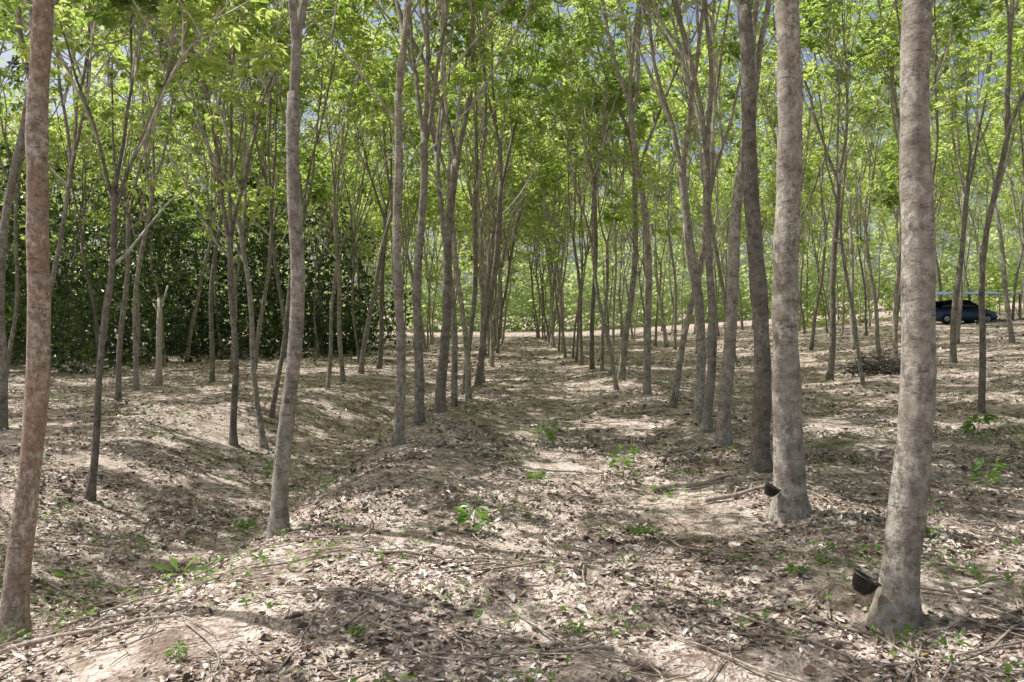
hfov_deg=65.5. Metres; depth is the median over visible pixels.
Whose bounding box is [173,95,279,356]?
rubber tree
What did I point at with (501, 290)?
rubber tree
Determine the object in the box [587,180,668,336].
rubber tree
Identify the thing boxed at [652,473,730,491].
fallen branch
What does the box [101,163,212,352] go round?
rubber tree
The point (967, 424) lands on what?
rubber seedling
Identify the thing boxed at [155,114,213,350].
rubber tree
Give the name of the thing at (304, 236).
rubber tree
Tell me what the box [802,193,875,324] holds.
rubber tree
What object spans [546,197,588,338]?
rubber tree
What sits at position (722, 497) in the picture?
fallen branch
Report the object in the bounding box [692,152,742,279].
rubber tree
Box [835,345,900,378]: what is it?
brush pile
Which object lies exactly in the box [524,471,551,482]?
rubber seedling
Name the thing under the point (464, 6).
rubber tree
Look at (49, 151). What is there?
rubber tree
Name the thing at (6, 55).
sky
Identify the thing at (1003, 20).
rubber tree
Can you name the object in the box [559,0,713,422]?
rubber tree
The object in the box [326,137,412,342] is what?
rubber tree
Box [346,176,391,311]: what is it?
rubber tree
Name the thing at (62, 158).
rubber tree
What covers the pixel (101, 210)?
rubber tree
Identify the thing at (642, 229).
rubber tree
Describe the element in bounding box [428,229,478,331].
rubber tree
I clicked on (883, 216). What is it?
rubber tree
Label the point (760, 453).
rubber tree
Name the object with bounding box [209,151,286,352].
rubber tree
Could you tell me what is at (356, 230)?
rubber tree
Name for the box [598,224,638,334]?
rubber tree
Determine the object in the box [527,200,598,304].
rubber tree
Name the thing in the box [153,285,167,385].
dead tree snag
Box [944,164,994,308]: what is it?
rubber tree
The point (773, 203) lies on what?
rubber tree
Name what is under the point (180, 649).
rubber seedling
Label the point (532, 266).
rubber tree
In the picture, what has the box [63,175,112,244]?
rubber tree
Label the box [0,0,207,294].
rubber tree
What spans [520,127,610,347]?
rubber tree
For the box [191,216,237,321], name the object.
rubber tree
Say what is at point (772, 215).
rubber tree
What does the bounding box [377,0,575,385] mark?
rubber tree
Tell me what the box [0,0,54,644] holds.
rubber tree
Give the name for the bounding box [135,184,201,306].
rubber tree
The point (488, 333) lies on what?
rubber tree
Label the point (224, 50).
rubber tree
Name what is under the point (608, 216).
rubber tree
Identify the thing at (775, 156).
rubber tree
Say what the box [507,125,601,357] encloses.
rubber tree
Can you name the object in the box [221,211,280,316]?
rubber tree
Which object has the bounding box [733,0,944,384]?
rubber tree
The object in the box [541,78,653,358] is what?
rubber tree
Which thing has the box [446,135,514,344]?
rubber tree
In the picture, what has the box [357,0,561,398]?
rubber tree
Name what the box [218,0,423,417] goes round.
rubber tree
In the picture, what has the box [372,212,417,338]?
rubber tree
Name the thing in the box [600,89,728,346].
rubber tree
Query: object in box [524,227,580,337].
rubber tree
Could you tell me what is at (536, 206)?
rubber tree
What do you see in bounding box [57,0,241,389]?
rubber tree
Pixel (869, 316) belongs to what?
rubber tree
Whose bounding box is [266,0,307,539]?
rubber tree
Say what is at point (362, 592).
fallen branch
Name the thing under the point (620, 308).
rubber tree
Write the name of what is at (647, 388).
rubber tree
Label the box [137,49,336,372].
rubber tree
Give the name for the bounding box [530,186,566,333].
rubber tree
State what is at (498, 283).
rubber tree
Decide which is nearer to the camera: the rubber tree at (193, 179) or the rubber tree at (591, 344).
the rubber tree at (591, 344)
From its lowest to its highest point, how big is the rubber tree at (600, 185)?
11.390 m
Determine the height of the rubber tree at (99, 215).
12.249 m
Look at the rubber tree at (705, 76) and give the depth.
31.99 m
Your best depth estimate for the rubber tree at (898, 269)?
26.71 m
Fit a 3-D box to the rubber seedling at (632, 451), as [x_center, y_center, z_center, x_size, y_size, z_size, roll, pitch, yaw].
[1.379,1.486,9.888,0.392,0.445,0.563,0,0,36]
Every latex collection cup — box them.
[764,482,780,496]
[852,569,881,594]
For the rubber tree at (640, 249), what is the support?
on the ground
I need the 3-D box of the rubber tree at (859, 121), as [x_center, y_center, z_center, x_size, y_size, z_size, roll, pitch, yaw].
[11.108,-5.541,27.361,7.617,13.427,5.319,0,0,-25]
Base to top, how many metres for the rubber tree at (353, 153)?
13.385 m
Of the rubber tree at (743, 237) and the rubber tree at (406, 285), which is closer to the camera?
the rubber tree at (743, 237)
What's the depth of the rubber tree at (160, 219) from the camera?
49.08 m
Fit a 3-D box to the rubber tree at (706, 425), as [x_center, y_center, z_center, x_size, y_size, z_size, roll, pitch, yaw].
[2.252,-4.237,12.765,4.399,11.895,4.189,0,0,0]
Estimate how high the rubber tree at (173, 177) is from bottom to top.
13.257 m
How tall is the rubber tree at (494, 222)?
12.975 m
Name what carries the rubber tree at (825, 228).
on the ground
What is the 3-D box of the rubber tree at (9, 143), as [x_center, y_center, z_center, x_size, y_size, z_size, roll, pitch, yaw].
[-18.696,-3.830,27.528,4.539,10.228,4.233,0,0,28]
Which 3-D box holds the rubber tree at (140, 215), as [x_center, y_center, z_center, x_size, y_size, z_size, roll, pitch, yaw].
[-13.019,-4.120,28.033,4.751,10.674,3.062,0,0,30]
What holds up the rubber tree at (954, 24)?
on the ground
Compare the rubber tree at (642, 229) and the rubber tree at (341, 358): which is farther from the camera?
the rubber tree at (642, 229)
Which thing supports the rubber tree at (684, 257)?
on the ground
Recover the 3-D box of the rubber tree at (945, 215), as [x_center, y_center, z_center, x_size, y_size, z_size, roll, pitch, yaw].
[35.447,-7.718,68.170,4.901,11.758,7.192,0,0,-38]
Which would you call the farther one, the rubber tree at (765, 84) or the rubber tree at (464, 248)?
the rubber tree at (464, 248)
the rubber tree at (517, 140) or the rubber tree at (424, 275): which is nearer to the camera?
the rubber tree at (517, 140)
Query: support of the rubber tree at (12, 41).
on the ground
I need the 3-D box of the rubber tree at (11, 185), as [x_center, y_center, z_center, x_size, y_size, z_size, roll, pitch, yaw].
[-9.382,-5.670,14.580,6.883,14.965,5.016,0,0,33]
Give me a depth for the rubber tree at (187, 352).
33.18 m
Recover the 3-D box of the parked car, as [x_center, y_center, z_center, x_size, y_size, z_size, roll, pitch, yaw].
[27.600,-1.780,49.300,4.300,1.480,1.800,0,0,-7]
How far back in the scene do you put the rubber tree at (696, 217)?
57.51 m
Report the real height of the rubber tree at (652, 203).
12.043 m
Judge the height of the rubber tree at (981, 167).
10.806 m
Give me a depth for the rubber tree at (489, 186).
38.18 m
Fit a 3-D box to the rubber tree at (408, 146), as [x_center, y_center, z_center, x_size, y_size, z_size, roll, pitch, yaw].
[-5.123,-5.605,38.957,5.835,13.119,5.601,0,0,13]
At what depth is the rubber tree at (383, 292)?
64.10 m
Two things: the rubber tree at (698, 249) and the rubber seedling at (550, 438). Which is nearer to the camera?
the rubber seedling at (550, 438)
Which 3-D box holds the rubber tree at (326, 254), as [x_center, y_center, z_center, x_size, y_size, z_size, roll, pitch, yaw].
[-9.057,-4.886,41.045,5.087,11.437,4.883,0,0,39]
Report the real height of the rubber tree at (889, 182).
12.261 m
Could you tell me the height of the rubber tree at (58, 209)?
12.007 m
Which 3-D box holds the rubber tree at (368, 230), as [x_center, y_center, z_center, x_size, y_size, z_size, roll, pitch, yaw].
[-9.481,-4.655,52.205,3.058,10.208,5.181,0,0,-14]
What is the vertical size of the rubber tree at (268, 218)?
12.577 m
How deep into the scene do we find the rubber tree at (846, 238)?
66.15 m
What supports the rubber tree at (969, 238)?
on the ground
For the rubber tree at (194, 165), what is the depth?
30.68 m
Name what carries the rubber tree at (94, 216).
on the ground
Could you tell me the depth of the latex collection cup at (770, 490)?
7.28 m
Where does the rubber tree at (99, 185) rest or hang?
on the ground
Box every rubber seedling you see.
[163,639,188,660]
[228,517,256,537]
[263,460,272,478]
[345,622,369,638]
[454,503,492,531]
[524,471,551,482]
[530,422,559,444]
[561,623,585,635]
[605,443,641,475]
[628,524,667,540]
[784,562,813,573]
[924,523,942,537]
[958,414,999,438]
[968,457,1008,489]
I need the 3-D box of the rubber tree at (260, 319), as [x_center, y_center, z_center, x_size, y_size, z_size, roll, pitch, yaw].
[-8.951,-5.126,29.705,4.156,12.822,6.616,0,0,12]
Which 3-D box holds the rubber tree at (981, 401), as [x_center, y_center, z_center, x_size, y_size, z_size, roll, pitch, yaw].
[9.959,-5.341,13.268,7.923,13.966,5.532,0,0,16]
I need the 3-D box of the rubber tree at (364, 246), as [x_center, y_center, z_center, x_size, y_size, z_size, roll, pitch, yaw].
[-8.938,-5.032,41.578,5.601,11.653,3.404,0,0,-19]
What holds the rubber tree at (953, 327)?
on the ground
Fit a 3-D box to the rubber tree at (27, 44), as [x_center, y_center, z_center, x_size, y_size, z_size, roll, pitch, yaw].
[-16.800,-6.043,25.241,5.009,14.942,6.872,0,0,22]
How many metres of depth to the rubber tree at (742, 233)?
69.86 m
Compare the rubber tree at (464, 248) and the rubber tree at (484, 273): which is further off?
the rubber tree at (464, 248)
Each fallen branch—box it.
[279,586,422,609]
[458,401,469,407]
[461,645,613,657]
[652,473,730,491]
[705,482,764,502]
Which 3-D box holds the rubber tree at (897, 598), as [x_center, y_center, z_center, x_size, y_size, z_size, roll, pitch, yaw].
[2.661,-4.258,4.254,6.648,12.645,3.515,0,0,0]
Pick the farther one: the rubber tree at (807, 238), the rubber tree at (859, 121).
the rubber tree at (807, 238)
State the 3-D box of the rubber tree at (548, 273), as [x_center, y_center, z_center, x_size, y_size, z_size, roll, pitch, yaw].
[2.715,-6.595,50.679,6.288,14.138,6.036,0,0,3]
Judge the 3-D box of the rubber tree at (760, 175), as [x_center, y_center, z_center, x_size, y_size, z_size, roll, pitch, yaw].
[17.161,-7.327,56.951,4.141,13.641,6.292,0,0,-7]
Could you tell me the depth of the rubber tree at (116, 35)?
18.71 m
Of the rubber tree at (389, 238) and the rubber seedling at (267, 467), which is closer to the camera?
the rubber seedling at (267, 467)
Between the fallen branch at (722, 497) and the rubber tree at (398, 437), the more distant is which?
the rubber tree at (398, 437)
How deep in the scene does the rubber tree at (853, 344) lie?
32.49 m
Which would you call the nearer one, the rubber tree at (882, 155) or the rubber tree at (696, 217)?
the rubber tree at (882, 155)
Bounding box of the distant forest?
[1,136,1023,332]
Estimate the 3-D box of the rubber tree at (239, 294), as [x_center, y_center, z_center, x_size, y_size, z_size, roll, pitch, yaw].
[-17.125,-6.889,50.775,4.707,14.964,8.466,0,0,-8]
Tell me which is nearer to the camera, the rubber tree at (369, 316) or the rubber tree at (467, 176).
the rubber tree at (369, 316)
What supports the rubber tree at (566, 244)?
on the ground
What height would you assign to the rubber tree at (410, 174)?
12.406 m
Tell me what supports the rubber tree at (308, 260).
on the ground
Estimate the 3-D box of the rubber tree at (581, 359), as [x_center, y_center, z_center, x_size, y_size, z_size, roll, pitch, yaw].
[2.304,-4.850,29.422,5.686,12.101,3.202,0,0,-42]
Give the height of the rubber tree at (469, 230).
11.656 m
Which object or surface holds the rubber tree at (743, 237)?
on the ground
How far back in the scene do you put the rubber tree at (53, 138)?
26.72 m
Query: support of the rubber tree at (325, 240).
on the ground
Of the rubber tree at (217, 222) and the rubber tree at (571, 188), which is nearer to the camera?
the rubber tree at (571, 188)
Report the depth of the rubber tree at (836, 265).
70.54 m
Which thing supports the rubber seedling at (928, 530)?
on the ground
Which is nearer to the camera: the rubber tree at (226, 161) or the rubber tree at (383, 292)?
the rubber tree at (226, 161)
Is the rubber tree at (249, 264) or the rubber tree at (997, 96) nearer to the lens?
the rubber tree at (997, 96)
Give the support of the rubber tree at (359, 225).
on the ground
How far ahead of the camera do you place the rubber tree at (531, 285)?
64.88 m
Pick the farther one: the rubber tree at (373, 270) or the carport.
the rubber tree at (373, 270)
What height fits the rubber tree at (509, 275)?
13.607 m
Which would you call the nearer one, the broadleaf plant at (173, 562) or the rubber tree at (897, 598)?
the rubber tree at (897, 598)
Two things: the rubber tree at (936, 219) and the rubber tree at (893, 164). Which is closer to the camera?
the rubber tree at (893, 164)
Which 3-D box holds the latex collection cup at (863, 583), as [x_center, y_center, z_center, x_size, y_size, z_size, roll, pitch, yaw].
[2.268,1.518,5.047,0.171,0.154,0.301,0,0,40]
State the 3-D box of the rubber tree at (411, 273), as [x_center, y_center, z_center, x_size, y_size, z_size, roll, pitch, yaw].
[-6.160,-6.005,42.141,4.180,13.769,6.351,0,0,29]
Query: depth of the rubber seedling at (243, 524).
10.05 m
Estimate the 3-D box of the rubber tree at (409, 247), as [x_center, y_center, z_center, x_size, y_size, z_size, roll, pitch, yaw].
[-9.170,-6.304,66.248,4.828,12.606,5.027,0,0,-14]
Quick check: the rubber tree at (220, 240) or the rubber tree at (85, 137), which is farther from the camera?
the rubber tree at (220, 240)
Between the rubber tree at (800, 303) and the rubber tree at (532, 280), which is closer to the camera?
the rubber tree at (800, 303)
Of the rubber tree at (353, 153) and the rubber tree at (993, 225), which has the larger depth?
the rubber tree at (993, 225)
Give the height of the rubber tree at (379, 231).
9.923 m
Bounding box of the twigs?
[0,350,1023,681]
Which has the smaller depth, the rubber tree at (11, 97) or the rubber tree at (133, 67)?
the rubber tree at (133, 67)
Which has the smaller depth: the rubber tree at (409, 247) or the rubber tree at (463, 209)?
the rubber tree at (463, 209)
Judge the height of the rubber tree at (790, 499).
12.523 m
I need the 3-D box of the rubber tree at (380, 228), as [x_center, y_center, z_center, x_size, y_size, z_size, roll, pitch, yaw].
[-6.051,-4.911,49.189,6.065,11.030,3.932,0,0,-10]
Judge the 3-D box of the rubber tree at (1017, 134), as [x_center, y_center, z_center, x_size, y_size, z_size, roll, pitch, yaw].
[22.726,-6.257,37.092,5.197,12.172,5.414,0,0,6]
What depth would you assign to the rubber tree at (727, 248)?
68.91 m
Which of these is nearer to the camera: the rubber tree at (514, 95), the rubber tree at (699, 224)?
the rubber tree at (514, 95)
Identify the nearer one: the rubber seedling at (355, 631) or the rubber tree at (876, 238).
the rubber seedling at (355, 631)
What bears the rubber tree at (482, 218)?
on the ground
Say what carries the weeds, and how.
on the ground
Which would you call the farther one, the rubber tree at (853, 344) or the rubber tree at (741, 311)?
the rubber tree at (741, 311)
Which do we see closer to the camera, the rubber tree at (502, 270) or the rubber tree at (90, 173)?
the rubber tree at (90, 173)
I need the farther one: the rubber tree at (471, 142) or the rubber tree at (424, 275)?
the rubber tree at (424, 275)
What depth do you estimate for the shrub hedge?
58.84 m
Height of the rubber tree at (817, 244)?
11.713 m
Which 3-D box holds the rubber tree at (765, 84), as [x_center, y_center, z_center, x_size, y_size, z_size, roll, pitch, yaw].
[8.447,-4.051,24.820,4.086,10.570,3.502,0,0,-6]
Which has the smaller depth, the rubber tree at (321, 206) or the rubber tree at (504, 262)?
the rubber tree at (321, 206)
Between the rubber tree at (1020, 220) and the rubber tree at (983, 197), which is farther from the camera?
the rubber tree at (983, 197)
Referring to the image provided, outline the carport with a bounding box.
[890,291,1022,319]
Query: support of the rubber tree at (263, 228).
on the ground
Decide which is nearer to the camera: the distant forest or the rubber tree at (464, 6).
the rubber tree at (464, 6)
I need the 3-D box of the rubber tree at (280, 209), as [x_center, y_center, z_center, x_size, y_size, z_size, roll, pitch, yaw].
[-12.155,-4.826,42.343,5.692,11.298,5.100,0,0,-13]
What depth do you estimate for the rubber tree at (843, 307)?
44.15 m
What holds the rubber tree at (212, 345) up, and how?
on the ground
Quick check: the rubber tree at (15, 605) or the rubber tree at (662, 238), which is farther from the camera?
the rubber tree at (662, 238)
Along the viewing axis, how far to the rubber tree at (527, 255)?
52.60 m
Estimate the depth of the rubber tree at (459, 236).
51.28 m
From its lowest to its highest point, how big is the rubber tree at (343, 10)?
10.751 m
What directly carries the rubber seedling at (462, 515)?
on the ground
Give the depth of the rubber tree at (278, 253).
64.72 m
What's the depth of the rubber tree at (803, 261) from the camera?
52.51 m
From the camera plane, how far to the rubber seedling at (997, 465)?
9.30 m
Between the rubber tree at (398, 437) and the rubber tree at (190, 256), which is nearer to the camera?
the rubber tree at (398, 437)
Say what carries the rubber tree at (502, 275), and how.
on the ground
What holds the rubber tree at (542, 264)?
on the ground
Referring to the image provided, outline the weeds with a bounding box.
[0,341,1023,681]
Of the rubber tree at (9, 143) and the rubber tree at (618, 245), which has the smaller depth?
the rubber tree at (9, 143)
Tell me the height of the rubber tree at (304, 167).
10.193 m
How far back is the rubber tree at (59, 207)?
59.33 m
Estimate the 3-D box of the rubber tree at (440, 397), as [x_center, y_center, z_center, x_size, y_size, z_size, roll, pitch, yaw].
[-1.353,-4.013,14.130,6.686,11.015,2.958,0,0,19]
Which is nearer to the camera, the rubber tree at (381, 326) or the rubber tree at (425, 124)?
the rubber tree at (425, 124)
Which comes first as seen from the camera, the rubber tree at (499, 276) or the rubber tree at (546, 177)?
the rubber tree at (546, 177)
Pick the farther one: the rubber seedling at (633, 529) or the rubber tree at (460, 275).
the rubber tree at (460, 275)
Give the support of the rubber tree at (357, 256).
on the ground
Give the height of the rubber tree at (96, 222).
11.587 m
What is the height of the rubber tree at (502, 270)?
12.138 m
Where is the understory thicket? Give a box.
[0,36,422,374]
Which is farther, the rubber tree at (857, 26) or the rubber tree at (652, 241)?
the rubber tree at (652, 241)
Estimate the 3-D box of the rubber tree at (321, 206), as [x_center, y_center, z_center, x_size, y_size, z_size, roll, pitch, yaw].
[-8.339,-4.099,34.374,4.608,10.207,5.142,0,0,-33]
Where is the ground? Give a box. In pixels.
[0,297,1023,681]
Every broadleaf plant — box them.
[50,567,92,576]
[148,554,210,577]
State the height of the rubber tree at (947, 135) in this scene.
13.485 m
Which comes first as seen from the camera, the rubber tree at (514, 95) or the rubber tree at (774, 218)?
the rubber tree at (514, 95)
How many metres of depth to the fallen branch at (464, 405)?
15.70 m
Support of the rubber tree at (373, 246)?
on the ground
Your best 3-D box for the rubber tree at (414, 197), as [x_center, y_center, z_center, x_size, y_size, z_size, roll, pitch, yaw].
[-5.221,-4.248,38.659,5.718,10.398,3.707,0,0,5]
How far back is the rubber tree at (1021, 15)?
26.56 m
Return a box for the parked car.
[936,300,997,323]
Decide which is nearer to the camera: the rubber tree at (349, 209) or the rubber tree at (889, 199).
the rubber tree at (889, 199)
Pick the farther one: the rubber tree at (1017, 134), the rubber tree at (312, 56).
the rubber tree at (1017, 134)
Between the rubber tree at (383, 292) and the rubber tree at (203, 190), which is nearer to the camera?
the rubber tree at (203, 190)
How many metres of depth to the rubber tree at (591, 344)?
27.52 m
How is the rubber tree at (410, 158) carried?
on the ground
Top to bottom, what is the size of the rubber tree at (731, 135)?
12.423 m
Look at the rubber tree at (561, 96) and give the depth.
20.20 m
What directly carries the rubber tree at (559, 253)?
on the ground
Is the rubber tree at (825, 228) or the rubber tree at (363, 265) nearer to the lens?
the rubber tree at (825, 228)
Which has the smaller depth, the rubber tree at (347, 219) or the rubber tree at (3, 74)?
the rubber tree at (3, 74)
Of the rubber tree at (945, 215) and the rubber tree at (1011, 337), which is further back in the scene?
the rubber tree at (945, 215)
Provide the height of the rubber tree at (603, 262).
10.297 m
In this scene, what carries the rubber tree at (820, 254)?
on the ground
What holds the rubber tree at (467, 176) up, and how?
on the ground
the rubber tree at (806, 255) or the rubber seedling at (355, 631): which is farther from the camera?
the rubber tree at (806, 255)
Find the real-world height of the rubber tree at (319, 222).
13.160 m
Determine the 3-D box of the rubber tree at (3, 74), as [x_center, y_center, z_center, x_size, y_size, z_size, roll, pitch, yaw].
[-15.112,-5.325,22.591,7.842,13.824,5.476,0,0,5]
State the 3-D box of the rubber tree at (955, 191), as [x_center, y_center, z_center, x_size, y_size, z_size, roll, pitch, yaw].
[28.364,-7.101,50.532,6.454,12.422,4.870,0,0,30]
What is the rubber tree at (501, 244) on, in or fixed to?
on the ground
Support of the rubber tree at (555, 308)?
on the ground
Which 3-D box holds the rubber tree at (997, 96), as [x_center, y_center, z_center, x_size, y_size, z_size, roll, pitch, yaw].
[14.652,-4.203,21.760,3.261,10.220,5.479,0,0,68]
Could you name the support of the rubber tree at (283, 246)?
on the ground
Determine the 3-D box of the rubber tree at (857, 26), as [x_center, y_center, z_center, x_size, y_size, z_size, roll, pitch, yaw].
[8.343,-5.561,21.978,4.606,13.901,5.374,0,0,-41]
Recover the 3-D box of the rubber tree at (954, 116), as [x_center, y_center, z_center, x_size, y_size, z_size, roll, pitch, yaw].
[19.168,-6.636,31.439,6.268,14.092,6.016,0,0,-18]
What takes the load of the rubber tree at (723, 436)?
on the ground
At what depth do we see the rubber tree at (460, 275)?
63.87 m
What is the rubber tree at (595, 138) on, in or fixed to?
on the ground
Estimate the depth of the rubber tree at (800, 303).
50.06 m
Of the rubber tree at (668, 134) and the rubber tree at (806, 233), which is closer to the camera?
the rubber tree at (668, 134)
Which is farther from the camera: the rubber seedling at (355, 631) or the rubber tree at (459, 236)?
the rubber tree at (459, 236)
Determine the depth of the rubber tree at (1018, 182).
44.37 m
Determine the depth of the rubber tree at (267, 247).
58.45 m
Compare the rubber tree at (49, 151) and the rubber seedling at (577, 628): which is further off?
the rubber tree at (49, 151)
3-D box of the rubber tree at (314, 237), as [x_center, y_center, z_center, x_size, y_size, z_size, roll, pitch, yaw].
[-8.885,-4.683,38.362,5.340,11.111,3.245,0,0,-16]
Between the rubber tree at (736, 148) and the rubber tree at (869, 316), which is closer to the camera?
the rubber tree at (736, 148)
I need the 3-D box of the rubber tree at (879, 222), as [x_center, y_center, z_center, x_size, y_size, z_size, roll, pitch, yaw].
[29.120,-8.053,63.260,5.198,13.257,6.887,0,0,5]
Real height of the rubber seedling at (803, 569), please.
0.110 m
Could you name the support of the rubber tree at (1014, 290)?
on the ground
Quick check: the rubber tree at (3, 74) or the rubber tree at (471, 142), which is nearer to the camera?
the rubber tree at (3, 74)
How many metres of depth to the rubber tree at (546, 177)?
32.55 m
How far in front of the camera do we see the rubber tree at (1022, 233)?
70.28 m
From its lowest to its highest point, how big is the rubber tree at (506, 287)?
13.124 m
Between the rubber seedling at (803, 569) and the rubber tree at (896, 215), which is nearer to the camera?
the rubber seedling at (803, 569)
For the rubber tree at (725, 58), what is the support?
on the ground
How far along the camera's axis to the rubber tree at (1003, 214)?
56.15 m
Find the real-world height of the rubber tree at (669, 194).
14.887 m
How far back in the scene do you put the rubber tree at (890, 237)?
72.28 m
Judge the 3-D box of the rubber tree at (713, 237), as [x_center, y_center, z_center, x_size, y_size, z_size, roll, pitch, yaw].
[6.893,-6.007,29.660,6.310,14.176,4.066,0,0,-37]
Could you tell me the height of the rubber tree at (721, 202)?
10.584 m
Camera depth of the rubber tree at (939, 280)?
53.10 m
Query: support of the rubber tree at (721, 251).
on the ground
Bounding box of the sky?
[0,0,1023,317]
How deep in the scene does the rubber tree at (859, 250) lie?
41.51 m
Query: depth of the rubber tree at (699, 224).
60.28 m
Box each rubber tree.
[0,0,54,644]
[0,0,58,428]
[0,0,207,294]
[0,0,290,500]
[0,0,320,448]
[0,1,122,376]
[0,4,75,77]
[0,33,29,122]
[0,53,146,360]
[0,80,84,335]
[0,96,56,252]
[0,113,93,271]
[0,151,25,272]
[3,106,148,353]
[14,115,72,236]
[19,61,142,351]
[23,176,88,275]
[24,179,102,273]
[48,110,158,360]
[52,56,225,377]
[53,127,114,328]
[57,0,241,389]
[60,0,209,399]
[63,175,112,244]
[66,187,171,310]
[68,177,118,286]
[80,78,210,352]
[83,93,212,366]
[101,17,303,382]
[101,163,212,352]
[103,0,377,446]
[110,120,223,312]
[129,167,179,325]
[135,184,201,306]
[137,0,318,347]
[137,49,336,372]
[148,138,232,338]
[148,189,215,325]
[155,0,373,358]
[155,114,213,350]
[165,65,281,361]
[167,133,259,355]
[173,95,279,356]
[182,180,248,342]
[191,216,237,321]
[195,45,329,367]
[208,118,262,320]
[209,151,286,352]
[210,153,307,326]
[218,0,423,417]
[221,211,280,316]
[221,226,256,335]
[229,113,285,289]
[232,150,323,338]
[235,193,287,333]
[236,0,454,389]
[238,143,285,348]
[248,143,355,245]
[255,215,288,284]
[258,122,379,357]
[262,216,306,310]
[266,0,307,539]
[268,193,362,335]
[275,32,389,381]
[282,25,451,364]
[285,138,381,354]
[299,130,389,348]
[299,140,368,352]
[301,1,434,368]
[303,203,348,328]
[303,211,313,334]
[306,0,412,446]
[311,182,347,281]
[312,173,391,287]
[319,151,392,335]
[322,0,465,373]
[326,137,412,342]
[326,183,375,319]
[331,0,535,412]
[331,68,421,293]
[333,205,392,341]
[342,191,389,329]
[342,223,377,283]
[346,104,433,351]
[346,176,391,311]
[346,194,388,328]
[351,99,450,289]
[353,150,462,290]
[353,198,392,341]
[355,202,412,338]
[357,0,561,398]
[365,170,461,282]
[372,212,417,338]
[373,0,489,406]
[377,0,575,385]
[379,224,429,336]
[385,170,485,344]
[388,147,464,347]
[401,166,467,342]
[402,39,588,298]
[402,159,484,349]
[404,189,424,325]
[407,34,567,366]
[409,0,515,425]
[409,15,580,306]
[409,157,496,342]
[415,40,549,356]
[419,0,534,394]
[423,90,538,355]
[428,113,583,362]
[428,211,485,292]
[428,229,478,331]
[433,186,487,283]
[439,2,569,381]
[441,119,590,353]
[441,172,538,350]
[445,107,522,272]
[446,100,524,360]
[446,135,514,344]
[450,228,484,337]
[456,179,530,346]
[457,163,541,334]
[465,189,497,332]
[466,159,549,310]
[477,193,540,343]
[478,225,522,321]
[483,0,683,389]
[487,123,583,300]
[490,234,524,321]
[498,215,511,337]
[499,229,517,338]
[501,199,552,339]
[501,247,526,322]
[504,172,603,350]
[505,192,557,340]
[506,218,541,337]
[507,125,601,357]
[509,195,545,336]
[513,201,567,341]
[518,100,661,361]
[519,0,694,369]
[519,105,594,353]
[520,26,614,365]
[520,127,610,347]
[522,32,681,375]
[522,204,578,338]
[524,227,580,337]
[526,0,737,379]
[526,119,604,344]
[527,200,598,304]
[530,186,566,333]
[531,182,567,343]
[534,161,615,348]
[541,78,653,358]
[545,155,579,345]
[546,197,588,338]
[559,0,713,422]
[567,43,659,371]
[580,154,679,342]
[580,167,660,335]
[580,219,627,331]
[586,229,629,301]
[587,167,693,339]
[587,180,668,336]
[587,183,649,338]
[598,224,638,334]
[599,0,651,394]
[599,0,775,407]
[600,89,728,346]
[610,0,739,432]
[611,160,679,340]
[624,0,771,361]
[625,44,738,349]
[626,14,775,358]
[634,45,738,329]
[638,189,682,330]
[639,190,702,330]
[641,143,710,345]
[653,193,694,312]
[657,89,767,353]
[657,172,721,269]
[661,183,711,332]
[673,162,733,333]
[687,146,769,335]
[690,94,821,244]
[691,174,743,294]
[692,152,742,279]
[695,198,744,317]
[698,177,761,315]
[712,151,763,329]
[713,205,745,326]
[714,0,771,447]
[715,192,774,329]
[721,35,850,238]
[729,157,774,204]
[731,105,811,245]
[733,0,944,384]
[733,122,836,232]
[735,0,941,218]
[738,0,772,472]
[741,161,817,344]
[741,175,829,273]
[756,94,877,349]
[759,0,882,379]
[759,172,813,332]
[762,168,833,320]
[763,216,829,277]
[765,160,830,330]
[768,0,812,522]
[771,152,849,332]
[798,210,817,275]
[799,0,1009,181]
[800,193,834,324]
[802,41,899,349]
[802,65,899,352]
[802,150,888,335]
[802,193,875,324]
[808,79,935,249]
[813,163,883,324]
[815,198,882,303]
[818,97,959,320]
[818,155,885,326]
[820,131,889,335]
[821,189,865,319]
[835,0,1018,358]
[844,163,941,268]
[848,125,973,255]
[853,163,899,319]
[858,113,997,250]
[866,0,936,634]
[870,214,900,277]
[873,133,967,256]
[884,187,978,260]
[930,0,1023,362]
[930,1,1023,342]
[930,11,1023,343]
[930,81,1012,325]
[931,115,975,300]
[932,125,1003,322]
[933,135,1018,300]
[935,174,962,299]
[937,197,985,302]
[942,129,1014,298]
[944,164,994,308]
[946,68,1023,260]
[953,22,1023,310]
[976,0,1023,413]
[978,0,1023,91]
[979,59,1023,135]
[979,109,1023,320]
[982,184,1023,266]
[985,0,1023,49]
[986,177,1023,314]
[996,148,1022,191]
[997,136,1023,182]
[999,185,1023,315]
[1001,183,1023,305]
[1008,0,1023,33]
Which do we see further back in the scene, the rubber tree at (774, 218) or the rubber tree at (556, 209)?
the rubber tree at (774, 218)
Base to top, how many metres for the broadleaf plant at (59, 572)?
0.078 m
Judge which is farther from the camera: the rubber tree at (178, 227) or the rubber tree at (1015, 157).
the rubber tree at (178, 227)
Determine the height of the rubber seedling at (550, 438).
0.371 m
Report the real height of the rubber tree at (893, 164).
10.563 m
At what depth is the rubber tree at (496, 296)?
56.34 m
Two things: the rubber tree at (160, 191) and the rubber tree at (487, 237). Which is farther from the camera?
the rubber tree at (487, 237)

